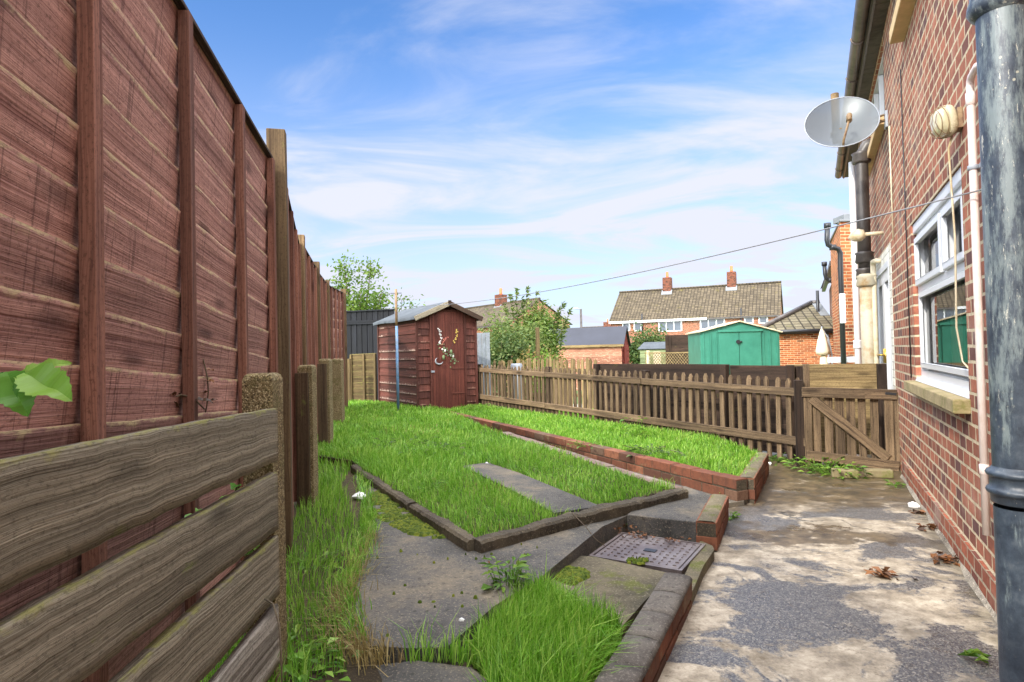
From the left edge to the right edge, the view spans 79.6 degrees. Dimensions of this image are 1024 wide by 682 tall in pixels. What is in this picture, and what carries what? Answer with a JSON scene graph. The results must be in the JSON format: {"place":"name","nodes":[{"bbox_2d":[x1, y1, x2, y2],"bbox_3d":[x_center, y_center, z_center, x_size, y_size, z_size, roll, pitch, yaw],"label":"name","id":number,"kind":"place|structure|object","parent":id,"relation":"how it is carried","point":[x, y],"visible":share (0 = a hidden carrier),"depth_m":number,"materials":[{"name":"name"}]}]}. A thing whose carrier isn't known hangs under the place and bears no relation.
{"place":"outdoors","nodes":[
{"label":"outdoors","id":0,"kind":"place"},
{"bbox_2d":[201,417,381,681],"bbox_3d":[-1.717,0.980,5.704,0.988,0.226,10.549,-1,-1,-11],"label":"verge grass","id":1,"kind":"structure","parent":0,"point":[326,484],"depth_m":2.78,"materials":[{"name":"green plant"}]},
{"bbox_2d":[0,408,279,681],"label":"board fence","id":2,"kind":"object","parent":1,"relation":"on","point":[60,504],"visible":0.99,"depth_m":1.01,"materials":[{"name":"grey wood"}]},
{"bbox_2d":[264,598,282,681],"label":"bramble stem","id":3,"kind":"object","parent":2,"relation":"attached to","point":[272,603],"visible":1,"depth_m":1.44,"materials":[{"name":"brown plant"}]},
{"bbox_2d":[217,620,345,680],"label":"weed","id":4,"kind":"object","parent":1,"relation":"on","point":[288,668],"visible":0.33,"depth_m":1.86,"materials":[{"name":"green plant"}]},
{"bbox_2d":[295,365,318,506],"bbox_3d":[-1.309,0.704,3.927,0.104,1.101,0.119,-1,-1,0],"label":"fence post","id":5,"kind":"object","parent":1,"relation":"on","point":[306,425],"visible":0.77,"depth_m":3.88,"materials":[{"name":"brown wood"}]},
{"bbox_2d":[287,549,361,574],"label":"weed","id":6,"kind":"object","parent":1,"relation":"on","point":[325,559],"visible":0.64,"depth_m":2.77,"materials":[{"name":"green plant"}]},
{"bbox_2d":[284,637,365,681],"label":"weed","id":7,"kind":"object","parent":1,"relation":"on","point":[314,669],"visible":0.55,"depth_m":1.82,"materials":[{"name":"green plant"}]},
{"bbox_2d":[291,525,404,676],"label":"dry grass","id":8,"kind":"structure","parent":1,"relation":"on","point":[356,642],"depth_m":2.01,"materials":[{"name":"plant"}]},
{"bbox_2d":[351,464,416,510],"bbox_3d":[-0.935,1.032,4.324,0.078,0.116,1.502,-1,-1,-27],"label":"kerb edging","id":9,"kind":"object","parent":1,"relation":"on","point":[402,499],"visible":0.66,"depth_m":4.12,"materials":[{"name":"concrete"}]},
{"bbox_2d":[376,660,486,681],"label":"path slab","id":10,"kind":"structure","parent":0,"point":[417,671],"depth_m":1.83,"materials":[{"name":"concrete"}]},
{"bbox_2d":[377,607,506,667],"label":"kerb grass","id":11,"kind":"structure","parent":10,"relation":"on","point":[452,652],"depth_m":1.92,"materials":[{"name":"green plant"}]},
{"bbox_2d":[345,474,626,665],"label":"path slab","id":12,"kind":"structure","parent":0,"point":[427,581],"depth_m":2.56,"materials":[{"name":"concrete"}]},
{"bbox_2d":[289,470,399,643],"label":"crack grass","id":13,"kind":"structure","parent":12,"relation":"on","point":[367,517],"depth_m":2.73,"materials":[{"name":"green plant"}]},
{"bbox_2d":[409,503,475,551],"bbox_3d":[-0.378,1.003,3.251,0.079,0.130,0.807,-1,-1,-29],"label":"kerb edging","id":14,"kind":"object","parent":12,"relation":"on","point":[452,532],"visible":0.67,"depth_m":3.14,"materials":[{"name":"concrete"}]},
{"bbox_2d":[360,489,648,636],"bbox_3d":[-0.579,1.025,3.094,2.116,0.074,1.358,-2,-1,42],"label":"moss","id":15,"kind":"object","parent":12,"relation":"on","point":[410,524],"visible":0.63,"depth_m":3.24,"materials":[{"name":"green plant"}]},
{"bbox_2d":[472,512,578,552],"bbox_3d":[0.081,0.987,3.088,0.642,0.131,0.091,0,-1,-39],"label":"kerb edging","id":16,"kind":"object","parent":12,"relation":"on","point":[530,531],"visible":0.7,"depth_m":3.05,"materials":[{"name":"concrete"}]},
{"bbox_2d":[573,487,688,525],"bbox_3d":[0.699,0.974,3.550,0.881,0.125,0.105,-1,-1,-35],"label":"kerb edging","id":17,"kind":"object","parent":12,"relation":"on","point":[602,512],"visible":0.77,"depth_m":3.47,"materials":[{"name":"concrete"}]},
{"bbox_2d":[317,399,674,536],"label":"lawn grass","id":18,"kind":"structure","parent":0,"point":[380,461],"depth_m":4.77,"materials":[{"name":"green plant"}]},
{"bbox_2d":[0,0,347,681],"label":"tall fence","id":19,"kind":"object","parent":18,"relation":"on","point":[154,253],"visible":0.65,"depth_m":1.46,"materials":[{"name":"red wood"}]},
{"bbox_2d":[0,358,71,416],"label":"leafy shoot","id":20,"kind":"object","parent":19,"relation":"attached to","point":[20,391],"visible":1,"depth_m":0.77,"materials":[{"name":"green plant"}]},
{"bbox_2d":[170,391,212,409],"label":"withered plant","id":21,"kind":"object","parent":19,"relation":"attached to","point":[197,398],"visible":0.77,"depth_m":1.73,"materials":[{"name":"brown plant"}]},
{"bbox_2d":[203,359,217,411],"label":"withered plant","id":22,"kind":"object","parent":19,"relation":"attached to","point":[211,380],"visible":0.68,"depth_m":1.90,"materials":[{"name":"brown plant"}]},
{"bbox_2d":[464,463,596,516],"bbox_3d":[0.037,0.982,4.134,0.297,0.060,1.623,-1,-1,-24],"label":"lawn pad","id":23,"kind":"object","parent":18,"relation":"on","point":[561,500],"visible":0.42,"depth_m":3.89,"materials":[{"name":"concrete"}]},
{"bbox_2d":[500,432,682,488],"bbox_3d":[0.485,1.031,5.412,0.100,0.113,3.151,-1,-1,-21],"label":"paver strip","id":24,"kind":"object","parent":18,"relation":"on","point":[646,479],"visible":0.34,"depth_m":4.86,"materials":[{"name":"grey concrete"}]},
{"bbox_2d":[184,0,855,327],"label":"sky","id":25,"kind":"structure","parent":0,"point":[474,149],"materials":[{"name":"blue"}]},
{"bbox_2d":[458,532,685,675],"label":"bed soil","id":26,"kind":"structure","parent":0,"point":[465,664],"depth_m":2.02,"materials":[{"name":"brown soil"}]},
{"bbox_2d":[479,554,534,591],"bbox_3d":[-0.016,0.972,2.470,0.242,0.199,0.222,-1,-1,0],"label":"weed","id":27,"kind":"object","parent":26,"relation":"on","point":[520,564],"visible":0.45,"depth_m":2.45,"materials":[{"name":"green plant"}]},
{"bbox_2d":[460,554,647,681],"bbox_3d":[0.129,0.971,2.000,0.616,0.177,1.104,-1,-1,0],"label":"grass","id":28,"kind":"structure","parent":26,"relation":"on","point":[580,671],"depth_m":1.98,"materials":[{"name":"green plant"}]},
{"bbox_2d":[589,532,705,573],"bbox_3d":[0.679,1.058,3.054,0.453,0.054,0.435,-2,-1,31],"label":"manhole cover","id":29,"kind":"object","parent":26,"relation":"on","point":[668,556],"visible":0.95,"depth_m":3.02,"materials":[{"name":"metal"}]},
{"bbox_2d":[555,326,630,389],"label":"red shed","id":30,"kind":"structure","parent":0,"point":[606,345],"depth_m":26.07,"materials":[{"name":"brown brick"}]},
{"bbox_2d":[446,403,761,475],"bbox_3d":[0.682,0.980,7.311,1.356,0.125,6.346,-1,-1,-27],"label":"lawn grass","id":31,"kind":"structure","parent":0,"point":[577,428],"depth_m":6.11,"materials":[{"name":"green plant"}]},
{"bbox_2d":[619,416,647,437],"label":"weed","id":32,"kind":"object","parent":31,"relation":"on","point":[635,428],"visible":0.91,"depth_m":6.21,"materials":[{"name":"green plant"}]},
{"bbox_2d":[623,444,685,456],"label":"weed","id":33,"kind":"object","parent":31,"relation":"on","point":[651,451],"visible":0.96,"depth_m":5.19,"materials":[{"name":"green plant"}]},
{"bbox_2d":[551,556,665,636],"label":"path slab","id":34,"kind":"structure","parent":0,"point":[630,587],"depth_m":2.58,"materials":[{"name":"concrete"}]},
{"bbox_2d":[637,342,665,363],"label":"green shed","id":35,"kind":"structure","parent":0,"point":[653,347],"depth_m":29.85,"materials":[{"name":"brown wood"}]},
{"bbox_2d":[615,466,743,507],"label":"channel path","id":36,"kind":"structure","parent":0,"point":[732,503],"depth_m":4.07,"materials":[{"name":"concrete"}]},
{"bbox_2d":[658,451,998,681],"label":"patio","id":37,"kind":"structure","parent":0,"point":[789,590],"depth_m":2.54,"materials":[{"name":"concrete"}]},
{"bbox_2d":[594,573,692,681],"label":"brick wall","id":38,"kind":"structure","parent":37,"relation":"on","point":[664,612],"depth_m":2.05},
{"bbox_2d":[627,486,709,541],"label":"step slab","id":39,"kind":"structure","parent":37,"relation":"on","point":[677,519],"depth_m":3.38,"materials":[{"name":"concrete"}]},
{"bbox_2d":[685,541,713,603],"bbox_3d":[0.866,1.075,2.842,0.082,0.080,0.749,-2,-1,24],"label":"patio edge","id":40,"kind":"object","parent":37,"relation":"on","point":[701,562],"visible":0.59,"depth_m":2.84,"materials":[{"name":"concrete"}]},
{"bbox_2d":[794,380,805,466],"bbox_3d":[2.517,0.718,5.378,0.070,0.753,0.070,-2,-1,19],"label":"gate post","id":41,"kind":"object","parent":37,"relation":"on","point":[799,418],"visible":0.88,"depth_m":5.35,"materials":[{"name":"brown wood"}]},
{"bbox_2d":[802,387,900,470],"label":"wooden gate","id":42,"kind":"structure","parent":41,"relation":"attached to","point":[888,457],"depth_m":5.21,"materials":[{"name":"brown wood"}]},
{"bbox_2d":[802,364,809,386],"bbox_3d":[2.594,0.647,5.394,0.050,0.892,0.050,-2,-1,19],"label":"gate post","id":43,"kind":"object","parent":37,"relation":"on","point":[806,376],"visible":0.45,"depth_m":5.38,"materials":[{"name":"brown wood"}]},
{"bbox_2d":[779,455,850,472],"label":"weed","id":44,"kind":"object","parent":37,"relation":"on","point":[805,463],"visible":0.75,"depth_m":5.19,"materials":[{"name":"green plant"}]},
{"bbox_2d":[799,460,872,479],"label":"weed","id":45,"kind":"object","parent":37,"relation":"on","point":[827,471],"visible":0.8,"depth_m":4.94,"materials":[{"name":"green plant"}]},
{"bbox_2d":[786,363,886,459],"bbox_3d":[2.957,0.670,5.605,0.820,0.918,0.087,-2,-1,18],"label":"board fence","id":46,"kind":"object","parent":37,"relation":"on","point":[867,376],"visible":0.2,"depth_m":5.60,"materials":[{"name":"brown wood"}]},
{"bbox_2d":[831,468,858,477],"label":"stone block","id":47,"kind":"structure","parent":37,"relation":"on","point":[835,473],"depth_m":4.85,"materials":[{"name":"beige stone"}]},
{"bbox_2d":[864,468,893,477],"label":"stone block","id":48,"kind":"structure","parent":37,"relation":"on","point":[881,473],"depth_m":4.82,"materials":[{"name":"beige stone"}]},
{"bbox_2d":[860,565,916,579],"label":"fallen leaves","id":49,"kind":"object","parent":37,"relation":"on","point":[885,573],"visible":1,"depth_m":2.77,"materials":[{"name":"brown plant"}]},
{"bbox_2d":[916,523,937,530],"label":"fallen leaves","id":50,"kind":"object","parent":37,"relation":"on","point":[932,526],"visible":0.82,"depth_m":3.46,"materials":[{"name":"brown plant"}]},
{"bbox_2d":[930,551,959,565],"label":"fallen leaves","id":51,"kind":"object","parent":37,"relation":"on","point":[948,559],"visible":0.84,"depth_m":2.94,"materials":[{"name":"brown plant"}]},
{"bbox_2d":[958,648,990,663],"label":"weed","id":52,"kind":"object","parent":37,"relation":"on","point":[975,653],"visible":1,"depth_m":2.02,"materials":[{"name":"green plant"}]},
{"bbox_2d":[820,222,845,363],"bbox_3d":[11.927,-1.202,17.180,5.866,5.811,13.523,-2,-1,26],"label":"drainpipe","id":53,"kind":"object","parent":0,"point":[827,271],"depth_m":12.40,"materials":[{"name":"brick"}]},
{"bbox_3d":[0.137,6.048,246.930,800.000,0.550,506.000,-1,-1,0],"label":"ground","id":54,"kind":"structure","parent":0,"visible":0},
{"bbox_2d":[242,373,286,681],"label":"concrete post","id":55,"kind":"object","parent":54,"relation":"on","point":[260,391],"visible":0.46,"depth_m":1.78,"materials":[{"name":"concrete"}]},
{"bbox_2d":[317,359,333,442],"bbox_3d":[-1.874,0.744,6.177,0.117,1.131,0.134,-1,-1,0],"label":"concrete post","id":56,"kind":"object","parent":54,"relation":"on","point":[325,397],"visible":0.74,"depth_m":6.12,"materials":[{"name":"brown concrete"}]},
{"bbox_2d":[332,359,344,421],"bbox_3d":[-2.259,0.792,7.987,0.132,1.122,0.132,-1,-1,0],"label":"concrete post","id":57,"kind":"object","parent":54,"relation":"on","point":[338,389],"visible":0.6,"depth_m":7.93,"materials":[{"name":"beige concrete"}]},
{"bbox_2d":[326,249,401,310],"bbox_3d":[-3.658,-0.388,14.500,1.701,3.618,2.057,-1,-1,-35],"label":"leafy tree","id":58,"kind":"object","parent":54,"relation":"on","point":[360,302],"visible":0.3,"depth_m":14.41,"materials":[{"name":"green plant"}]},
{"bbox_2d":[393,294,425,313],"bbox_3d":[-2.719,0.085,15.565,1.097,2.584,0.903,-2,-1,43],"label":"leafy tree","id":59,"kind":"object","parent":54,"relation":"on","point":[403,299],"visible":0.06,"depth_m":15.53,"materials":[{"name":"green plant"}]},
{"bbox_2d":[477,333,490,394],"bbox_3d":[-0.620,0.591,12.091,0.438,1.503,0.060,-2,-1,26],"label":"grey fence","id":60,"kind":"object","parent":54,"relation":"on","point":[483,348],"visible":0.24,"depth_m":12.04,"materials":[{"name":"grey metal"}]},
{"bbox_2d":[486,324,535,391],"bbox_3d":[-0.046,0.549,15.485,1.701,2.019,1.880,-1,-1,0],"label":"dark bush","id":61,"kind":"object","parent":54,"relation":"on","point":[506,353],"visible":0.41,"depth_m":15.23,"materials":[{"name":"green plant"}]},
{"bbox_2d":[478,306,557,389],"bbox_3d":[0.130,0.406,17.538,2.655,2.885,2.501,-1,-1,0],"label":"olive bush","id":62,"kind":"object","parent":54,"relation":"on","point":[528,330],"visible":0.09,"depth_m":17.32,"materials":[{"name":"green plant"}]},
{"bbox_2d":[466,288,572,336],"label":"brick house","id":63,"kind":"structure","parent":54,"relation":"on","point":[479,310],"depth_m":56.03,"materials":[{"name":"red brick"}]},
{"bbox_2d":[506,344,566,400],"bbox_3d":[0.567,0.859,14.539,1.801,1.570,1.947,-1,-1,0],"label":"autumn bush","id":64,"kind":"object","parent":54,"relation":"on","point":[544,355],"visible":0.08,"depth_m":14.46,"materials":[{"name":"green plant"}]},
{"bbox_2d":[535,327,539,401],"bbox_3d":[0.599,0.645,13.990,0.090,1.912,0.090,-1,-1,0],"label":"timber post","id":65,"kind":"object","parent":54,"relation":"on","point":[537,335],"visible":0.45,"depth_m":13.96,"materials":[{"name":"brown wood"}]},
{"bbox_2d":[503,286,573,350],"bbox_3d":[0.815,-0.486,19.034,2.217,2.575,0.966,-1,-1,0],"label":"bush","id":66,"kind":"object","parent":54,"relation":"on","point":[557,314],"visible":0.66,"depth_m":19.07,"materials":[{"name":"green plant"}]},
{"bbox_2d":[512,299,570,362],"bbox_3d":[0.799,0.202,19.491,2.127,3.089,2.400,-1,-1,0],"label":"olive bush","id":67,"kind":"object","parent":54,"relation":"on","point":[555,350],"visible":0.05,"depth_m":19.01,"materials":[{"name":"green plant"}]},
{"bbox_2d":[525,342,559,402],"bbox_3d":[0.676,0.767,14.193,1.023,1.497,1.795,-1,-1,0],"label":"green bush","id":68,"kind":"object","parent":54,"relation":"on","point":[541,353],"visible":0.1,"depth_m":13.96,"materials":[{"name":"green plant"}]},
{"bbox_2d":[520,299,569,329],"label":"bush","id":69,"kind":"object","parent":54,"relation":"on","point":[561,325],"depth_m":30.90,"materials":[{"name":"green plant"}]},
{"bbox_2d":[451,411,747,504],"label":"planter wall","id":70,"kind":"structure","parent":54,"relation":"on","point":[733,487],"depth_m":4.90,"materials":[{"name":"brick"}]},
{"bbox_2d":[478,364,804,459],"bbox_3d":[1.012,0.765,7.821,0.116,0.920,5.856,-1,-1,-33],"label":"picket fence","id":71,"kind":"object","parent":54,"relation":"on","point":[644,381],"visible":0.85,"depth_m":6.91,"materials":[{"name":"brown wood"}]},
{"bbox_2d":[629,320,668,363],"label":"bush","id":72,"kind":"object","parent":54,"relation":"on","point":[634,355],"visible":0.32,"depth_m":33.77,"materials":[{"name":"green plant"}]},
{"bbox_2d":[593,364,729,439],"bbox_3d":[1.699,0.752,7.320,0.087,0.956,2.150,-1,-1,-32],"label":"dark board fence","id":73,"kind":"object","parent":54,"relation":"on","point":[718,370],"visible":0.42,"depth_m":7.10,"materials":[{"name":"brown wood"}]},
{"bbox_2d":[645,350,688,363],"bbox_3d":[5.912,1.086,22.968,0.084,1.500,2.494,-1,-1,-36],"label":"trellis","id":74,"kind":"object","parent":54,"relation":"on","point":[648,353],"visible":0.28,"depth_m":23.21,"materials":[{"name":"yellow wood"}]},
{"bbox_2d":[665,335,688,363],"bbox_3d":[9.011,0.887,27.953,4.009,2.394,0.087,-1,-1,0],"label":"brown fence","id":75,"kind":"object","parent":54,"relation":"on","point":[676,343],"visible":0.26,"depth_m":27.99,"materials":[{"name":"brown wood"}]},
{"bbox_2d":[609,266,783,342],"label":"brick house","id":76,"kind":"structure","parent":54,"relation":"on","point":[681,310],"depth_m":61.72,"materials":[{"name":"red brick"}]},
{"bbox_2d":[658,321,681,331],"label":"window","id":77,"kind":"structure","parent":76,"relation":"in","point":[672,325],"depth_m":61.32,"materials":[{"name":"white plastic"}]},
{"bbox_2d":[700,319,724,328],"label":"window","id":78,"kind":"structure","parent":76,"relation":"in","point":[707,323],"depth_m":59.68,"materials":[{"name":"white plastic"}]},
{"bbox_2d":[696,494,728,551],"bbox_3d":[1.138,1.062,3.461,0.109,0.257,0.628,-2,-1,25],"label":"brick stub","id":79,"kind":"object","parent":54,"relation":"on","point":[712,521],"visible":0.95,"depth_m":3.27,"materials":[{"name":"brick"}]},
{"bbox_2d":[685,320,782,365],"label":"green metal shed","id":80,"kind":"structure","parent":54,"relation":"on","point":[739,342],"depth_m":15.27,"materials":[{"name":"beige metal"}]},
{"bbox_2d":[719,332,739,364],"bbox_3d":[5.420,0.788,15.289,0.480,2.036,0.040,-1,-1,6],"label":"door","id":81,"kind":"structure","parent":80,"relation":"in","point":[728,347],"depth_m":15.28,"materials":[{"name":"green paint"}]},
{"bbox_2d":[739,331,761,364],"bbox_3d":[5.928,0.775,15.235,0.518,2.036,0.040,-1,-1,6],"label":"door","id":82,"kind":"structure","parent":80,"relation":"in","point":[750,346],"depth_m":15.23,"materials":[{"name":"green paint"}]},
{"bbox_2d":[740,452,768,503],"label":"planter wall","id":83,"kind":"structure","parent":54,"relation":"on","point":[757,475],"depth_m":4.40,"materials":[{"name":"brick"}]},
{"bbox_2d":[730,365,802,453],"bbox_3d":[2.495,0.715,6.046,0.087,0.946,0.856,-1,-1,-32],"label":"dark board fence","id":84,"kind":"object","parent":54,"relation":"on","point":[772,373],"visible":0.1,"depth_m":6.09,"materials":[{"name":"brown wood"}]},
{"bbox_2d":[760,290,833,365],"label":"brick garage","id":85,"kind":"structure","parent":54,"relation":"on","point":[800,326],"depth_m":21.28,"materials":[{"name":"brick"}]},
{"bbox_2d":[816,326,832,363],"bbox_3d":[8.633,0.691,16.969,0.424,2.189,0.373,-2,-1,26],"label":"folded parasol","id":86,"kind":"object","parent":54,"relation":"on","point":[823,348],"visible":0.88,"depth_m":16.92,"materials":[{"name":"beige fabric"}]},
{"bbox_2d":[827,214,854,363],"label":"neighbour wing","id":87,"kind":"structure","parent":54,"relation":"on","point":[843,302],"depth_m":12.85,"materials":[{"name":"orange brick"}]},
{"bbox_2d":[835,0,1023,681],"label":"brick house","id":88,"kind":"structure","parent":54,"relation":"on","point":[912,64],"depth_m":3.05,"materials":[{"name":"red brick"}]},
{"bbox_2d":[804,92,887,148],"bbox_3d":[2.870,-1.940,5.316,0.530,0.643,0.526,-1,-1,-28],"label":"satellite dish","id":89,"kind":"object","parent":88,"relation":"attached to","point":[835,120],"visible":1,"depth_m":5.33,"materials":[{"name":"grey metal"}]},
{"bbox_2d":[848,229,883,241],"bbox_3d":[3.360,-1.013,5.841,0.292,0.118,0.119,-2,-1,25],"label":"security light","id":90,"kind":"object","parent":88,"relation":"attached to","point":[856,235],"visible":1,"depth_m":5.82,"materials":[{"name":"beige plastic"}]},
{"bbox_2d":[871,54,884,114],"bbox_3d":[3.671,-2.299,6.088,0.787,0.700,1.522,-1,-1,0],"label":"window","id":91,"kind":"structure","parent":88,"relation":"in","point":[878,99],"depth_m":6.00,"materials":[{"name":"white plastic"}]},
{"bbox_2d":[877,274,885,363],"bbox_3d":[3.743,0.154,6.218,0.113,1.618,0.582,-2,-1,26],"label":"french door","id":92,"kind":"structure","parent":88,"relation":"in","point":[880,280],"depth_m":6.38,"materials":[{"name":"white plastic"}]},
{"bbox_2d":[878,269,891,388],"bbox_3d":[3.497,0.150,5.713,0.113,1.618,0.629,-2,-1,26],"label":"french door","id":93,"kind":"structure","parent":88,"relation":"in","point":[887,358],"depth_m":5.86,"materials":[{"name":"white plastic"}]},
{"bbox_2d":[914,185,968,398],"bbox_3d":[2.412,-0.235,3.431,0.789,0.993,1.474,-1,-1,0],"label":"window","id":94,"kind":"structure","parent":88,"relation":"in","point":[927,282],"depth_m":3.42,"materials":[{"name":"white plastic"}]},
{"bbox_2d":[928,104,967,368],"bbox_3d":[1.987,-0.450,2.745,0.226,1.207,0.134,-1,-1,-21],"label":"bulkhead lamp","id":95,"kind":"object","parent":88,"relation":"attached to","point":[946,121],"visible":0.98,"depth_m":2.73,"materials":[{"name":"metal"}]},
{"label":"shed yard ground","id":96,"kind":"structure","parent":0,"visible":0},
{"bbox_2d":[347,359,351,400],"bbox_3d":[-2.970,0.801,11.188,0.070,0.956,0.070,-1,-1,0],"label":"short post","id":97,"kind":"object","parent":96,"relation":"on","point":[349,378],"visible":0.5,"depth_m":11.16,"materials":[{"name":"brown wood"}]},
{"bbox_2d":[350,353,376,400],"bbox_3d":[-2.801,0.732,11.586,0.569,1.002,0.065,-2,-1,21],"label":"fence panel","id":98,"kind":"object","parent":96,"relation":"on","point":[363,377],"visible":0.77,"depth_m":11.57,"materials":[{"name":"brown wood"}]},
{"bbox_2d":[346,309,394,399],"bbox_3d":[-2.863,0.309,12.382,1.163,1.880,0.066,-2,-1,20],"label":"black fence","id":99,"kind":"object","parent":96,"relation":"on","point":[361,333],"visible":0.41,"depth_m":12.44,"materials":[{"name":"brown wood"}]},
{"bbox_2d":[390,289,399,410],"bbox_3d":[-1.748,0.187,9.349,0.170,1.958,0.041,-1,-1,0],"label":"washing line pole","id":100,"kind":"object","parent":96,"relation":"on","point":[397,353],"visible":0.86,"depth_m":9.33,"materials":[{"name":"blue metal"}]},
{"bbox_2d":[401,189,980,306],"bbox_3d":[0.011,-0.524,5.846,0.006,0.233,7.877,-1,-1,-27],"label":"washing line","id":101,"kind":"object","parent":100,"relation":"attached to","point":[747,247],"visible":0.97,"depth_m":3.20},
{"bbox_2d":[373,300,482,408],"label":"garden shed","id":102,"kind":"structure","parent":96,"relation":"on","point":[425,379],"depth_m":9.90,"materials":[{"name":"brown paint"}]},
{"bbox_2d":[435,328,458,367],"bbox_3d":[-1.033,0.106,9.795,0.428,0.652,0.043,-1,-1,-31],"label":"ornament","id":103,"kind":"object","parent":102,"relation":"hanging from","point":[450,352],"depth_m":9.79,"materials":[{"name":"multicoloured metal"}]},
{"bbox_2d":[431,311,464,408],"bbox_3d":[-1.030,0.309,9.829,0.590,1.560,0.039,-1,-1,-31],"label":"door","id":104,"kind":"structure","parent":102,"relation":"in","point":[448,383],"depth_m":9.83,"materials":[{"name":"brown paint"}]},
{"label":"neighbour lawn soil","id":105,"kind":"structure","parent":0,"visible":0},
{"bbox_2d":[511,363,521,410],"bbox_3d":[0.088,0.832,10.886,0.209,0.864,0.209,-1,-1,0],"label":"grey bin","id":106,"kind":"object","parent":105,"relation":"on","point":[516,365],"visible":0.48,"depth_m":10.81,"materials":[{"name":"grey plastic"}]},
{"bbox_2d":[493,357,596,408],"bbox_3d":[0.572,0.779,11.458,2.196,0.950,0.049,-2,-1,30],"label":"yellow picket fence","id":107,"kind":"object","parent":105,"relation":"on","point":[556,364],"visible":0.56,"depth_m":11.27,"materials":[{"name":"brown wood"}]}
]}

